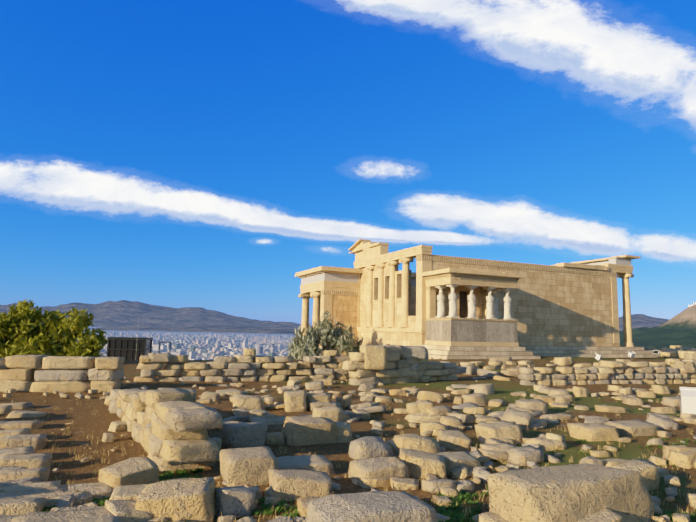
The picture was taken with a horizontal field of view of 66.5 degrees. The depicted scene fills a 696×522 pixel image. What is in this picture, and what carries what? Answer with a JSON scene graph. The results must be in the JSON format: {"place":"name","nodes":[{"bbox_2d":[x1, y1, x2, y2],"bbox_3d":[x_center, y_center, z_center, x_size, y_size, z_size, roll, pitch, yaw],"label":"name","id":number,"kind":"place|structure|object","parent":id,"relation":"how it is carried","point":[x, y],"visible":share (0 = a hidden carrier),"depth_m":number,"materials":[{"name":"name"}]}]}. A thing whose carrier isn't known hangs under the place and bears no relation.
{"place":"outdoors","nodes":[
{"label":"outdoors","id":0,"kind":"place"},
{"bbox_2d":[0,300,300,327],"bbox_3d":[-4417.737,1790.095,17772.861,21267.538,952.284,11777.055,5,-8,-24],"label":"mountain range","id":1,"kind":"structure","parent":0,"point":[122,313],"depth_m":17380.01,"materials":[{"name":"grey stone"}]},
{"bbox_2d":[79,324,300,333],"bbox_3d":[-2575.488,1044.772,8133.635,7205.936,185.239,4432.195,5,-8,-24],"label":"distant hills","id":2,"kind":"structure","parent":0,"point":[237,329],"depth_m":7942.62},
{"bbox_2d":[0,327,695,521],"bbox_3d":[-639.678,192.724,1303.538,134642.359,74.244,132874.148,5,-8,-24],"label":"ground","id":3,"kind":"structure","parent":0,"point":[88,423],"depth_m":9.73,"materials":[{"name":"soil"}]},
{"bbox_2d":[0,299,107,357],"bbox_3d":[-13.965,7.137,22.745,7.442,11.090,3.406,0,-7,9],"label":"bush","id":4,"kind":"object","parent":3,"relation":"on","point":[25,329],"visible":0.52,"depth_m":22.90,"materials":[{"name":"green plant"}]},
{"bbox_2d":[106,337,170,360],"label":"slope lift","id":5,"kind":"object","parent":3,"relation":"on","point":[125,347],"visible":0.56,"depth_m":55.44,"materials":[{"name":"grey metal"}]},
{"bbox_2d":[77,331,299,360],"bbox_3d":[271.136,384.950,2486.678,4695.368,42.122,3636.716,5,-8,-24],"label":"city buildings","id":6,"kind":"structure","parent":3,"relation":"on","point":[201,347],"depth_m":1835.98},
{"bbox_2d":[286,310,362,359],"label":"olive tree","id":7,"kind":"object","parent":3,"relation":"on","point":[333,337],"visible":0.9,"depth_m":42.10,"materials":[{"name":"green plant"}]},
{"bbox_2d":[0,345,695,521],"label":"stone blocks","id":8,"kind":"structure","parent":3,"relation":"on","point":[167,427],"depth_m":7.39,"materials":[{"name":"stone"}]},
{"bbox_2d":[11,387,695,521],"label":"rocks","id":9,"kind":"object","parent":3,"relation":"on","point":[435,502],"depth_m":7.22,"materials":[{"name":"beige stone"}]},
{"bbox_2d":[295,266,415,354],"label":"north porch","id":10,"kind":"object","parent":3,"relation":"on","point":[333,291],"visible":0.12,"depth_m":48.37,"materials":[{"name":"beige stone"}]},
{"bbox_2d":[41,436,695,521],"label":"weeds","id":11,"kind":"object","parent":3,"relation":"on","point":[454,514],"visible":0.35,"depth_m":5.25,"materials":[{"name":"green plant"}]},
{"bbox_2d":[348,239,619,346],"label":"temple main building","id":12,"kind":"structure","parent":3,"relation":"on","point":[567,304],"depth_m":43.95,"materials":[{"name":"beige stone"}]},
{"bbox_2d":[435,286,446,317],"bbox_3d":[6.665,2.932,37.992,0.695,2.275,0.640,5,-8,-24],"label":"caryatid","id":13,"kind":"object","parent":12,"relation":"on","point":[441,305],"visible":0.98,"depth_m":37.81,"materials":[{"name":"stone"}]},
{"bbox_2d":[446,284,459,317],"bbox_3d":[7.257,2.777,36.689,0.695,2.275,0.640,5,-8,-24],"label":"caryatid","id":14,"kind":"object","parent":12,"relation":"on","point":[452,304],"visible":1,"depth_m":36.50,"materials":[{"name":"stone"}]},
{"bbox_2d":[465,285,477,317],"bbox_3d":[8.706,2.894,37.333,0.695,2.275,0.640,5,-8,-24],"label":"caryatid","id":15,"kind":"object","parent":12,"relation":"on","point":[471,305],"visible":1,"depth_m":37.15,"materials":[{"name":"stone"}]},
{"bbox_2d":[483,287,496,318],"bbox_3d":[10.173,3.012,37.986,0.695,2.275,0.640,5,-8,-24],"label":"caryatid","id":16,"kind":"object","parent":12,"relation":"on","point":[490,305],"visible":1,"depth_m":37.81,"materials":[{"name":"stone"}]},
{"bbox_2d":[492,289,500,318],"bbox_3d":[11.030,3.284,39.934,0.695,2.275,0.640,5,-8,-24],"label":"caryatid","id":17,"kind":"object","parent":12,"relation":"on","point":[494,292],"visible":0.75,"depth_m":39.76,"materials":[{"name":"stone"}]},
{"bbox_2d":[501,288,513,319],"bbox_3d":[11.622,3.129,38.630,0.695,2.275,0.640,5,-8,-24],"label":"caryatid","id":18,"kind":"object","parent":12,"relation":"on","point":[507,306],"visible":1,"depth_m":38.45,"materials":[{"name":"stone"}]},
{"bbox_2d":[417,344,657,358],"bbox_3d":[14.066,7.787,46.860,24.510,0.900,16.910,5,-8,-24],"label":"stepped temple base","id":19,"kind":"object","parent":3,"relation":"on","point":[476,352],"visible":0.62,"depth_m":37.95,"materials":[{"name":"beige stone"}]},
{"bbox_2d":[421,268,524,346],"bbox_3d":[9.041,3.477,38.460,6.550,5.264,3.550,5,-8,-24],"label":"caryatid porch","id":20,"kind":"object","parent":19,"relation":"on","point":[448,331],"visible":0.96,"depth_m":37.26,"materials":[{"name":"beige stone"}]},
{"bbox_2d":[551,255,640,346],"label":"east portico","id":21,"kind":"structure","parent":19,"relation":"on","point":[621,266],"depth_m":48.01,"materials":[{"name":"beige stone"}]},
{"bbox_2d":[595,353,601,361],"bbox_3d":[16.935,6.596,35.856,0.362,0.674,0.552,-4,-9,36],"label":"floodlight","id":22,"kind":"object","parent":3,"relation":"on","point":[598,357],"visible":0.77,"depth_m":35.70,"materials":[{"name":"white paint"}]},
{"bbox_2d":[628,352,634,359],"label":"floodlight","id":23,"kind":"object","parent":3,"relation":"on","point":[631,355],"visible":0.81,"depth_m":41.16,"materials":[{"name":"white paint"}]},
{"bbox_2d":[653,350,660,354],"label":"floodlight","id":24,"kind":"object","parent":3,"relation":"on","point":[657,352],"visible":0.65,"depth_m":48.02,"materials":[{"name":"white paint"}]},
{"bbox_2d":[679,387,695,438],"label":"information sign","id":25,"kind":"object","parent":3,"relation":"on","point":[688,401],"visible":1,"depth_m":9.32,"materials":[{"name":"white paint"}]},
{"bbox_2d":[0,0,695,325],"label":"sky","id":26,"kind":"structure","parent":0,"point":[207,154],"materials":[{"name":"blue"}]},
{"bbox_2d":[619,314,668,330],"bbox_3d":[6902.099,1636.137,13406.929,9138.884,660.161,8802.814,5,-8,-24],"label":"distant mountain","id":27,"kind":"structure","parent":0,"point":[640,320],"depth_m":12834.08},
{"bbox_2d":[619,305,695,348],"bbox_3d":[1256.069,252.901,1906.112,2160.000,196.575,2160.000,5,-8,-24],"label":"hill","id":28,"kind":"structure","parent":0,"point":[679,329],"depth_m":1707.44,"materials":[{"name":"green plant"}]}
]}

